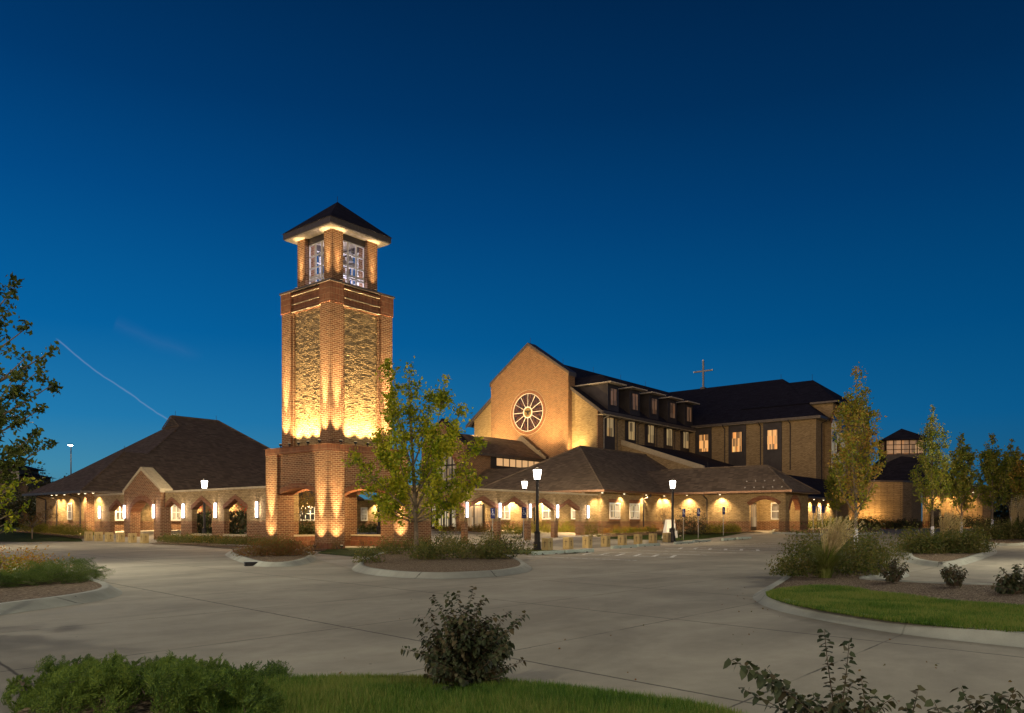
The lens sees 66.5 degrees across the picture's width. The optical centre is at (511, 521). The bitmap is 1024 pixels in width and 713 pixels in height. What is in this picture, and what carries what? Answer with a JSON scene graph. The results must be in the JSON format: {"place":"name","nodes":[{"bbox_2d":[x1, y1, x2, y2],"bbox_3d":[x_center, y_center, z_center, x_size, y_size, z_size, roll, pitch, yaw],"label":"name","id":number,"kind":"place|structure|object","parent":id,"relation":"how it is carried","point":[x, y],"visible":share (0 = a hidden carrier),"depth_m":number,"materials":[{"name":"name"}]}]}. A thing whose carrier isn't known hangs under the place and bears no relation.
{"place":"outdoors","nodes":[
{"label":"outdoors","id":0,"kind":"place"},
{"bbox_2d":[0,531,70,541],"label":"lawn","id":1,"kind":"structure","parent":0,"point":[10,536],"depth_m":56.17,"materials":[{"name":"green plant"}]},
{"bbox_2d":[5,505,57,538],"bbox_3d":[-33.715,0.112,54.789,3.030,2.514,3.806,0,0,-16],"label":"ornamental tree","id":2,"kind":"object","parent":1,"relation":"on","point":[34,521],"visible":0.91,"depth_m":54.63,"materials":[{"name":"green plant"}]},
{"bbox_2d":[115,529,600,546],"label":"courtyard paving","id":3,"kind":"structure","parent":0,"point":[472,535],"depth_m":58.57,"materials":[{"name":"concrete"}]},
{"bbox_2d":[197,505,211,533],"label":"canna clump","id":4,"kind":"object","parent":3,"relation":"on","point":[208,520],"visible":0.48,"depth_m":52.44,"materials":[{"name":"green plant"}]},
{"bbox_2d":[229,504,246,533],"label":"canna clump","id":5,"kind":"object","parent":3,"relation":"on","point":[240,520],"visible":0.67,"depth_m":49.74,"materials":[{"name":"green plant"}]},
{"bbox_2d":[299,491,314,529],"bbox_3d":[-14.892,-1.034,55.988,3.492,4.675,3.905,0,0,39],"label":"ornamental tree","id":6,"kind":"object","parent":3,"relation":"on","point":[303,505],"visible":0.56,"depth_m":55.90,"materials":[{"name":"green plant"}]},
{"bbox_2d":[299,516,380,534],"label":"courtyard shrubs","id":7,"kind":"object","parent":3,"relation":"on","point":[306,530],"visible":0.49,"depth_m":52.22,"materials":[{"name":"green plant"}]},
{"bbox_2d":[432,522,502,532],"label":"rust shrubs","id":8,"kind":"object","parent":3,"relation":"on","point":[478,528],"visible":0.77,"depth_m":60.74,"materials":[{"name":"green plant"}]},
{"bbox_2d":[501,518,574,533],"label":"courtyard grasses","id":9,"kind":"object","parent":3,"relation":"on","point":[547,529],"visible":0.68,"depth_m":61.02,"materials":[{"name":"green plant"}]},
{"bbox_2d":[581,513,602,536],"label":"shrub","id":10,"kind":"object","parent":3,"relation":"on","point":[589,529],"visible":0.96,"depth_m":55.38,"materials":[{"name":"green plant"}]},
{"bbox_2d":[318,547,578,555],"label":"lawn","id":11,"kind":"structure","parent":0,"point":[347,552],"depth_m":36.74,"materials":[{"name":"green plant"}]},
{"bbox_2d":[0,523,921,541],"bbox_3d":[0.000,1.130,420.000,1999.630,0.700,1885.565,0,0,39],"label":"ground","id":12,"kind":"structure","parent":0,"point":[72,539],"depth_m":56.01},
{"bbox_2d":[0,488,35,519],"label":"dark tree","id":13,"kind":"object","parent":12,"relation":"on","point":[12,510],"visible":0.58,"depth_m":94.53,"materials":[{"name":"green plant"}]},
{"bbox_2d":[12,496,35,518],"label":"dark tree","id":14,"kind":"object","parent":12,"relation":"on","point":[33,504],"visible":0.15,"depth_m":95.09,"materials":[{"name":"green plant"}]},
{"bbox_2d":[0,459,56,500],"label":"tree","id":15,"kind":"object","parent":12,"relation":"on","point":[35,471],"depth_m":130.83,"materials":[{"name":"plant"}]},
{"bbox_2d":[22,463,53,489],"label":"dark tree","id":16,"kind":"object","parent":12,"relation":"on","point":[35,485],"visible":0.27,"depth_m":117.62,"materials":[{"name":"green plant"}]},
{"bbox_2d":[11,528,83,538],"bbox_3d":[-43.455,0.959,70.742,4.902,0.518,41.834,0,0,-38],"label":"mulch bed","id":17,"kind":"object","parent":12,"relation":"on","point":[67,535],"visible":0.36,"depth_m":59.02,"materials":[{"name":"brown soil"}]},
{"bbox_2d":[13,519,95,535],"bbox_3d":[-34.502,0.379,58.937,10.854,1.421,2.394,0,0,36],"label":"hedge","id":18,"kind":"object","parent":17,"relation":"on","point":[62,529],"visible":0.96,"depth_m":58.17,"materials":[{"name":"green plant"}]},
{"bbox_2d":[94,467,298,544],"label":"arcade wall","id":19,"kind":"structure","parent":12,"relation":"on","point":[150,486],"depth_m":53.67,"materials":[{"name":"brick"}]},
{"bbox_2d":[22,411,380,531],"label":"parish hall","id":20,"kind":"structure","parent":12,"relation":"on","point":[182,453],"depth_m":72.93,"materials":[{"name":"brick"}]},
{"bbox_2d":[171,504,180,520],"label":"window","id":21,"kind":"structure","parent":20,"relation":"in","point":[175,511],"depth_m":68.24,"materials":[{"name":"brown"}]},
{"bbox_2d":[408,485,597,543],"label":"arcade wall","id":22,"kind":"structure","parent":12,"relation":"on","point":[578,503],"depth_m":53.67,"materials":[{"name":"brick"}]},
{"bbox_2d":[459,445,819,533],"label":"office wing","id":23,"kind":"structure","parent":12,"relation":"on","point":[758,497],"depth_m":65.08,"materials":[{"name":"brown brick"}]},
{"bbox_2d":[468,504,483,527],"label":"glazed door","id":24,"kind":"structure","parent":23,"relation":"in","point":[475,512],"depth_m":68.55,"materials":[{"name":"glass"}]},
{"bbox_2d":[609,503,619,518],"bbox_3d":[8.147,-0.820,61.888,0.080,1.300,1.508,0,0,39],"label":"window","id":25,"kind":"structure","parent":23,"relation":"in","point":[614,508],"depth_m":61.85,"materials":[{"name":"brown"}]},
{"bbox_2d":[629,503,639,518],"bbox_3d":[10.084,-0.820,64.239,0.080,1.300,1.537,0,0,39],"label":"window","id":26,"kind":"structure","parent":23,"relation":"in","point":[634,508],"depth_m":64.20,"materials":[{"name":"brown"}]},
{"bbox_2d":[751,503,756,529],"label":"double door","id":27,"kind":"structure","parent":23,"relation":"in","point":[754,506],"depth_m":65.10,"materials":[{"name":"metal"}]},
{"bbox_2d":[771,503,778,519],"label":"window","id":28,"kind":"structure","parent":23,"relation":"in","point":[774,506],"depth_m":65.30,"materials":[{"name":"brown"}]},
{"bbox_2d":[422,338,876,528],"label":"church","id":29,"kind":"structure","parent":12,"relation":"on","point":[546,404],"depth_m":83.31,"materials":[{"name":"red brick"}]},
{"bbox_2d":[431,505,454,528],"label":"entry doors","id":30,"kind":"structure","parent":29,"relation":"in","point":[448,514],"depth_m":71.98,"materials":[{"name":"glass"}]},
{"bbox_2d":[513,393,542,430],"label":"rose window","id":31,"kind":"structure","parent":29,"relation":"in","point":[528,409],"depth_m":81.20,"materials":[{"name":"beige glass"}]},
{"bbox_2d":[699,434,708,452],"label":"window","id":32,"kind":"structure","parent":29,"relation":"in","point":[703,438],"depth_m":90.50,"materials":[{"name":"glass"}]},
{"bbox_2d":[731,431,741,452],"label":"window","id":33,"kind":"structure","parent":29,"relation":"in","point":[736,437],"depth_m":87.99,"materials":[{"name":"glass"}]},
{"bbox_2d":[767,429,777,449],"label":"window","id":34,"kind":"structure","parent":29,"relation":"in","point":[772,434],"depth_m":85.37,"materials":[{"name":"glass"}]},
{"bbox_2d":[831,411,844,475],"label":"arched window","id":35,"kind":"structure","parent":29,"relation":"in","point":[833,447],"depth_m":84.50,"materials":[{"name":"grey glass"}]},
{"bbox_2d":[597,529,758,536],"bbox_3d":[12.383,0.922,62.975,15.624,0.434,7.896,0,0,-23],"label":"mulch bed","id":36,"kind":"object","parent":12,"relation":"on","point":[658,532],"visible":0.43,"depth_m":60.15,"materials":[{"name":"brown soil"}]},
{"bbox_2d":[610,517,741,533],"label":"wall shrubs","id":37,"kind":"object","parent":36,"relation":"on","point":[714,528],"depth_m":59.80,"materials":[{"name":"green plant"}]},
{"bbox_2d":[774,528,879,532],"bbox_3d":[32.141,0.773,78.540,8.274,0.306,42.711,0,0,24],"label":"mulch bed","id":38,"kind":"object","parent":12,"relation":"on","point":[807,531],"visible":0.33,"depth_m":62.80,"materials":[{"name":"brown soil"}]},
{"bbox_2d":[823,454,848,520],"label":"columnar tree","id":39,"kind":"object","parent":38,"relation":"on","point":[835,504],"visible":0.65,"depth_m":65.87,"materials":[{"name":"green plant"}]},
{"bbox_2d":[808,513,893,528],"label":"shrubs","id":40,"kind":"object","parent":38,"relation":"on","point":[868,520],"visible":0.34,"depth_m":73.29,"materials":[{"name":"green plant"}]},
{"bbox_2d":[885,509,999,527],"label":"shrubs","id":41,"kind":"object","parent":38,"relation":"on","point":[898,523],"visible":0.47,"depth_m":86.45,"materials":[{"name":"green plant"}]},
{"bbox_2d":[789,475,865,526],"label":"side wing","id":42,"kind":"structure","parent":12,"relation":"on","point":[818,502],"depth_m":73.30,"materials":[{"name":"brown brick"}]},
{"bbox_2d":[825,429,954,528],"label":"chapel","id":43,"kind":"structure","parent":12,"relation":"on","point":[895,498],"depth_m":82.01,"materials":[{"name":"brick"}]},
{"bbox_2d":[921,485,990,527],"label":"building","id":44,"kind":"structure","parent":12,"relation":"on","point":[983,511],"depth_m":90.89,"materials":[{"name":"brick"}]},
{"bbox_2d":[993,498,1023,525],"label":"trees","id":45,"kind":"object","parent":12,"relation":"on","point":[1003,513],"visible":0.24,"depth_m":121.60,"materials":[{"name":"green plant"}]},
{"bbox_2d":[207,671,755,712],"bbox_3d":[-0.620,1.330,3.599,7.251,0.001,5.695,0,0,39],"label":"lawn","id":46,"kind":"structure","parent":0,"point":[451,687],"depth_m":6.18,"materials":[{"name":"green plant"}]},
{"bbox_2d":[17,688,248,712],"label":"mulch bed","id":47,"kind":"object","parent":46,"relation":"on","point":[143,706],"visible":0.05,"depth_m":5.53,"materials":[{"name":"brown soil"}]},
{"bbox_2d":[0,672,46,712],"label":"juniper shrub","id":48,"kind":"object","parent":47,"relation":"on","point":[25,690],"visible":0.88,"depth_m":6.01,"materials":[{"name":"green plant"}]},
{"bbox_2d":[26,650,224,712],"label":"juniper shrub","id":49,"kind":"object","parent":47,"relation":"on","point":[86,680],"visible":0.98,"depth_m":5.26,"materials":[{"name":"green plant"}]},
{"bbox_2d":[179,659,294,712],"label":"juniper shrub","id":50,"kind":"object","parent":46,"relation":"on","point":[247,683],"visible":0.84,"depth_m":5.44,"materials":[{"name":"green plant"}]},
{"bbox_2d":[401,586,529,691],"bbox_3d":[-0.403,1.018,6.356,1.066,0.980,1.129,0,0,21],"label":"wiry shrub","id":51,"kind":"object","parent":46,"relation":"on","point":[462,653],"visible":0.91,"depth_m":6.30,"materials":[{"name":"green plant"}]},
{"bbox_2d":[723,658,821,712],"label":"wiry shrub","id":52,"kind":"object","parent":46,"relation":"on","point":[778,692],"visible":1,"depth_m":4.55,"materials":[{"name":"green plant"}]},
{"bbox_2d":[789,629,897,712],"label":"wiry shrub","id":53,"kind":"object","parent":46,"relation":"on","point":[838,704],"visible":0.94,"depth_m":4.72,"materials":[{"name":"green plant"}]},
{"bbox_2d":[0,528,1023,712],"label":"parking lot","id":54,"kind":"structure","parent":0,"point":[206,602],"depth_m":10.98,"materials":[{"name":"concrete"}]},
{"bbox_2d":[0,473,44,533],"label":"sapling","id":55,"kind":"object","parent":54,"relation":"on","point":[10,494],"visible":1,"depth_m":11.57,"materials":[{"name":"green plant"}]},
{"bbox_2d":[0,569,101,602],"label":"mulch bed","id":56,"kind":"object","parent":54,"relation":"on","point":[13,593],"visible":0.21,"depth_m":14.90,"materials":[{"name":"brown soil"}]},
{"bbox_2d":[0,550,34,572],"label":"shrub","id":57,"kind":"object","parent":56,"relation":"on","point":[9,565],"visible":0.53,"depth_m":18.81,"materials":[{"name":"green plant"}]},
{"bbox_2d":[0,271,63,489],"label":"shade tree","id":58,"kind":"object","parent":56,"relation":"on","point":[17,450],"visible":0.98,"depth_m":12.69,"materials":[{"name":"green plant"}]},
{"bbox_2d":[0,543,72,573],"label":"shrub","id":59,"kind":"object","parent":56,"relation":"on","point":[26,557],"visible":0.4,"depth_m":19.40,"materials":[{"name":"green plant"}]},
{"bbox_2d":[0,562,114,587],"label":"juniper shrub","id":60,"kind":"object","parent":56,"relation":"on","point":[20,578],"visible":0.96,"depth_m":16.48,"materials":[{"name":"green plant"}]},
{"bbox_2d":[17,556,105,576],"bbox_3d":[-10.593,1.111,18.320,1.387,0.610,2.426,0,0,-6],"label":"juniper shrub","id":61,"kind":"object","parent":56,"relation":"on","point":[48,561],"visible":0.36,"depth_m":18.29,"materials":[{"name":"green plant"}]},
{"bbox_2d":[0,576,121,614],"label":"kerb","id":62,"kind":"structure","parent":54,"relation":"on","point":[106,591],"depth_m":13.43,"materials":[{"name":"concrete"}]},
{"bbox_2d":[201,479,207,533],"bbox_3d":[-20.274,-0.705,51.500,0.431,4.190,0.431,0,0,-34],"label":"lamp post","id":63,"kind":"object","parent":54,"relation":"on","point":[204,482],"visible":0.8,"depth_m":51.43,"materials":[{"name":"metal"}]},
{"bbox_2d":[149,540,325,550],"bbox_3d":[-16.480,1.337,45.043,21.275,0.126,4.967,0,0,39],"label":"mulch bed","id":64,"kind":"object","parent":54,"relation":"on","point":[209,545],"visible":0.55,"depth_m":45.20,"materials":[{"name":"brown soil"}]},
{"bbox_2d":[155,530,296,545],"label":"shrubs","id":65,"kind":"object","parent":64,"relation":"on","point":[184,539],"visible":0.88,"depth_m":46.52,"materials":[{"name":"green plant"}]},
{"bbox_2d":[233,547,307,561],"bbox_3d":[-9.866,1.320,32.343,3.015,0.001,15.460,0,0,-23],"label":"mulch bed","id":66,"kind":"object","parent":54,"relation":"on","point":[274,558],"visible":0.44,"depth_m":28.49,"materials":[{"name":"brown soil"}]},
{"bbox_2d":[231,530,318,556],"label":"shrubs","id":67,"kind":"object","parent":66,"relation":"on","point":[280,550],"visible":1,"depth_m":29.78,"materials":[{"name":"green plant"}]},
{"bbox_2d":[225,547,315,566],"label":"kerb","id":68,"kind":"structure","parent":54,"relation":"on","point":[310,558],"depth_m":26.46,"materials":[{"name":"concrete"}]},
{"bbox_2d":[264,196,408,548],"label":"bell tower","id":69,"kind":"structure","parent":54,"relation":"on","point":[336,341],"depth_m":42.55,"materials":[{"name":"red brick"}]},
{"bbox_2d":[363,550,520,571],"bbox_3d":[-2.575,1.320,28.523,5.143,0.001,17.281,0,0,-6],"label":"mulch bed","id":70,"kind":"object","parent":54,"relation":"on","point":[398,562],"visible":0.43,"depth_m":24.44,"materials":[{"name":"brown soil"}]},
{"bbox_2d":[352,541,385,562],"bbox_3d":[-4.710,1.020,25.131,1.086,0.773,1.101,0,0,39],"label":"shrub","id":71,"kind":"object","parent":70,"relation":"on","point":[363,552],"visible":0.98,"depth_m":25.07,"materials":[{"name":"green plant"}]},
{"bbox_2d":[341,356,490,552],"bbox_3d":[-3.842,-2.655,32.045,4.906,8.410,4.544,0,0,39],"label":"maple tree","id":72,"kind":"object","parent":70,"relation":"on","point":[440,448],"visible":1,"depth_m":31.92,"materials":[{"name":"green plant"}]},
{"bbox_2d":[370,526,542,559],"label":"shrubs","id":73,"kind":"object","parent":70,"relation":"on","point":[430,551],"visible":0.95,"depth_m":27.85,"materials":[{"name":"green plant"}]},
{"bbox_2d":[480,532,523,557],"bbox_3d":[-0.350,0.889,28.607,1.637,1.037,1.763,0,0,-9],"label":"shrub","id":74,"kind":"object","parent":70,"relation":"on","point":[504,545],"visible":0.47,"depth_m":28.59,"materials":[{"name":"green plant"}]},
{"bbox_2d":[352,550,531,578],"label":"kerb","id":75,"kind":"structure","parent":54,"relation":"on","point":[362,568],"depth_m":20.45,"materials":[{"name":"concrete"}]},
{"bbox_2d":[532,467,541,549],"bbox_3d":[1.283,-0.645,39.596,0.431,4.190,0.431,0,0,-34],"label":"lamp post","id":76,"kind":"object","parent":54,"relation":"on","point":[537,473],"visible":0.99,"depth_m":39.52,"materials":[{"name":"metal"}]},
{"bbox_2d":[542,538,552,549],"bbox_3d":[1.735,1.165,38.482,0.406,0.670,0.406,0,0,39],"label":"bollard","id":77,"kind":"object","parent":54,"relation":"on","point":[547,543],"visible":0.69,"depth_m":38.34,"materials":[{"name":"stone"}]},
{"bbox_2d":[527,543,806,559],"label":"parking markings","id":78,"kind":"object","parent":54,"relation":"on","point":[673,556],"visible":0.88,"depth_m":35.04,"materials":[{"name":"white paint"}]},
{"bbox_2d":[670,479,676,541],"bbox_3d":[10.707,-0.720,52.066,0.431,4.190,0.431,0,0,-34],"label":"lamp post","id":79,"kind":"object","parent":54,"relation":"on","point":[672,487],"visible":1,"depth_m":51.99,"materials":[{"name":"metal"}]},
{"bbox_2d":[753,569,1023,647],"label":"kerb","id":80,"kind":"structure","parent":54,"relation":"on","point":[1002,638],"depth_m":10.32,"materials":[{"name":"concrete"}]},
{"bbox_2d":[774,554,1023,605],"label":"mulch bed","id":81,"kind":"object","parent":54,"relation":"on","point":[977,593],"visible":0.16,"depth_m":15.70,"materials":[{"name":"brown soil"}]},
{"bbox_2d":[797,515,863,577],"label":"ornamental grass","id":82,"kind":"object","parent":81,"relation":"on","point":[828,559],"depth_m":18.27,"materials":[{"name":"beige plant"}]},
{"bbox_2d":[765,516,912,577],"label":"shrubs","id":83,"kind":"object","parent":81,"relation":"on","point":[869,553],"visible":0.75,"depth_m":19.80,"materials":[{"name":"green plant"}]},
{"bbox_2d":[827,361,886,548],"bbox_3d":[15.256,-2.756,34.419,2.487,8.611,2.821,0,0,39],"label":"columnar tree","id":84,"kind":"object","parent":81,"relation":"on","point":[848,457],"visible":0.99,"depth_m":34.30,"materials":[{"name":"green plant"}]},
{"bbox_2d":[877,558,909,582],"bbox_3d":[8.149,1.066,16.853,0.862,0.550,0.601,0,0,-29],"label":"wiry shrub","id":85,"kind":"object","parent":81,"relation":"on","point":[895,574],"visible":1,"depth_m":16.81,"materials":[{"name":"green plant"}]},
{"bbox_2d":[939,563,968,586],"bbox_3d":[8.837,1.083,15.704,0.538,0.507,1.009,0,0,39],"label":"wiry shrub","id":86,"kind":"object","parent":81,"relation":"on","point":[953,577],"visible":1,"depth_m":15.74,"materials":[{"name":"green plant"}]},
{"bbox_2d":[991,564,1023,593],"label":"wiry shrub","id":87,"kind":"object","parent":81,"relation":"on","point":[1011,584],"visible":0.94,"depth_m":14.35,"materials":[{"name":"green plant"}]},
{"bbox_2d":[898,685,951,712],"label":"wiry shrub","id":88,"kind":"object","parent":54,"relation":"on","point":[928,703],"visible":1,"depth_m":4.77,"materials":[{"name":"green plant"}]},
{"bbox_2d":[903,547,996,566],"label":"kerb","id":89,"kind":"structure","parent":54,"relation":"on","point":[965,560],"depth_m":26.98,"materials":[{"name":"concrete"}]},
{"bbox_2d":[912,547,988,561],"bbox_3d":[21.509,1.287,38.320,3.319,0.067,30.862,0,0,30],"label":"mulch bed","id":90,"kind":"object","parent":54,"relation":"on","point":[940,557],"visible":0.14,"depth_m":29.30,"materials":[{"name":"brown soil"}]},
{"bbox_2d":[908,404,952,533],"bbox_3d":[25.338,-2.739,47.057,2.540,8.578,3.042,0,0,-2],"label":"columnar tree","id":91,"kind":"object","parent":90,"relation":"on","point":[932,474],"visible":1,"depth_m":46.86,"materials":[{"name":"green plant"}]},
{"bbox_2d":[888,521,997,553],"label":"shrubs","id":92,"kind":"object","parent":90,"relation":"on","point":[964,542],"visible":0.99,"depth_m":32.33,"materials":[{"name":"green plant"}]},
{"bbox_2d":[932,510,956,543],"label":"ornamental grass","id":93,"kind":"object","parent":90,"relation":"on","point":[946,521],"depth_m":36.72,"materials":[{"name":"beige plant"}]},
{"bbox_2d":[939,432,983,532],"bbox_3d":[32.103,-2.557,56.203,2.782,7.722,2.773,0,0,11],"label":"columnar tree","id":94,"kind":"object","parent":54,"relation":"on","point":[964,483],"visible":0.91,"depth_m":55.65,"materials":[{"name":"green plant"}]},
{"bbox_2d":[947,686,1023,712],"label":"wiry shrub","id":95,"kind":"object","parent":54,"relation":"on","point":[1000,707],"visible":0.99,"depth_m":4.73,"materials":[{"name":"green plant"}]},
{"bbox_2d":[982,537,1023,542],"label":"mulch bed","id":96,"kind":"object","parent":54,"relation":"on","point":[1020,540],"visible":0.2,"depth_m":51.40,"materials":[{"name":"brown soil"}]},
{"bbox_2d":[963,517,1023,539],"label":"shrubs","id":97,"kind":"object","parent":96,"relation":"on","point":[997,531],"visible":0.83,"depth_m":52.86,"materials":[{"name":"green plant"}]},
{"bbox_2d":[974,433,1013,523],"bbox_3d":[36.842,-2.854,60.184,2.550,7.902,2.667,0,0,8],"label":"columnar tree","id":98,"kind":"object","parent":96,"relation":"on","point":[994,487],"visible":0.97,"depth_m":59.78,"materials":[{"name":"green plant"}]},
{"bbox_2d":[1001,495,1023,537],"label":"ornamental grass","id":99,"kind":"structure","parent":96,"relation":"on","point":[1014,511],"depth_m":53.44,"materials":[{"name":"beige plant"}]},
{"bbox_2d":[996,438,1023,520],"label":"columnar tree","id":100,"kind":"object","parent":54,"relation":"on","point":[1013,455],"visible":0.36,"depth_m":71.84,"materials":[{"name":"green plant"}]},
{"bbox_2d":[1008,453,1023,505],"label":"columnar tree","id":101,"kind":"object","parent":54,"relation":"on","point":[1014,484],"visible":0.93,"depth_m":68.13,"materials":[{"name":"green plant"}]},
{"bbox_2d":[0,0,1023,521],"label":"sky","id":102,"kind":"structure","parent":0,"point":[639,191],"materials":[{"name":"blue"}]},
{"bbox_2d":[312,530,771,568],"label":"sidewalk","id":103,"kind":"structure","parent":0,"point":[342,560],"depth_m":39.84,"materials":[{"name":"concrete"}]},
{"bbox_2d":[610,533,739,540],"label":"lawn","id":104,"kind":"structure","parent":0,"point":[695,536],"depth_m":57.18,"materials":[{"name":"green plant"}]},
{"bbox_2d":[675,505,697,533],"bbox_3d":[12.726,-0.160,58.551,2.123,2.377,2.512,0,0,39],"label":"shrub","id":105,"kind":"object","parent":104,"relation":"on","point":[685,525],"visible":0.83,"depth_m":58.31,"materials":[{"name":"green plant"}]},
{"bbox_2d":[686,508,709,533],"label":"shrub","id":106,"kind":"object","parent":104,"relation":"on","point":[701,527],"visible":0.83,"depth_m":58.72,"materials":[{"name":"green plant"}]},
{"bbox_2d":[765,584,1023,632],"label":"lawn","id":107,"kind":"structure","parent":0,"point":[875,618],"depth_m":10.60,"materials":[{"name":"green plant"}]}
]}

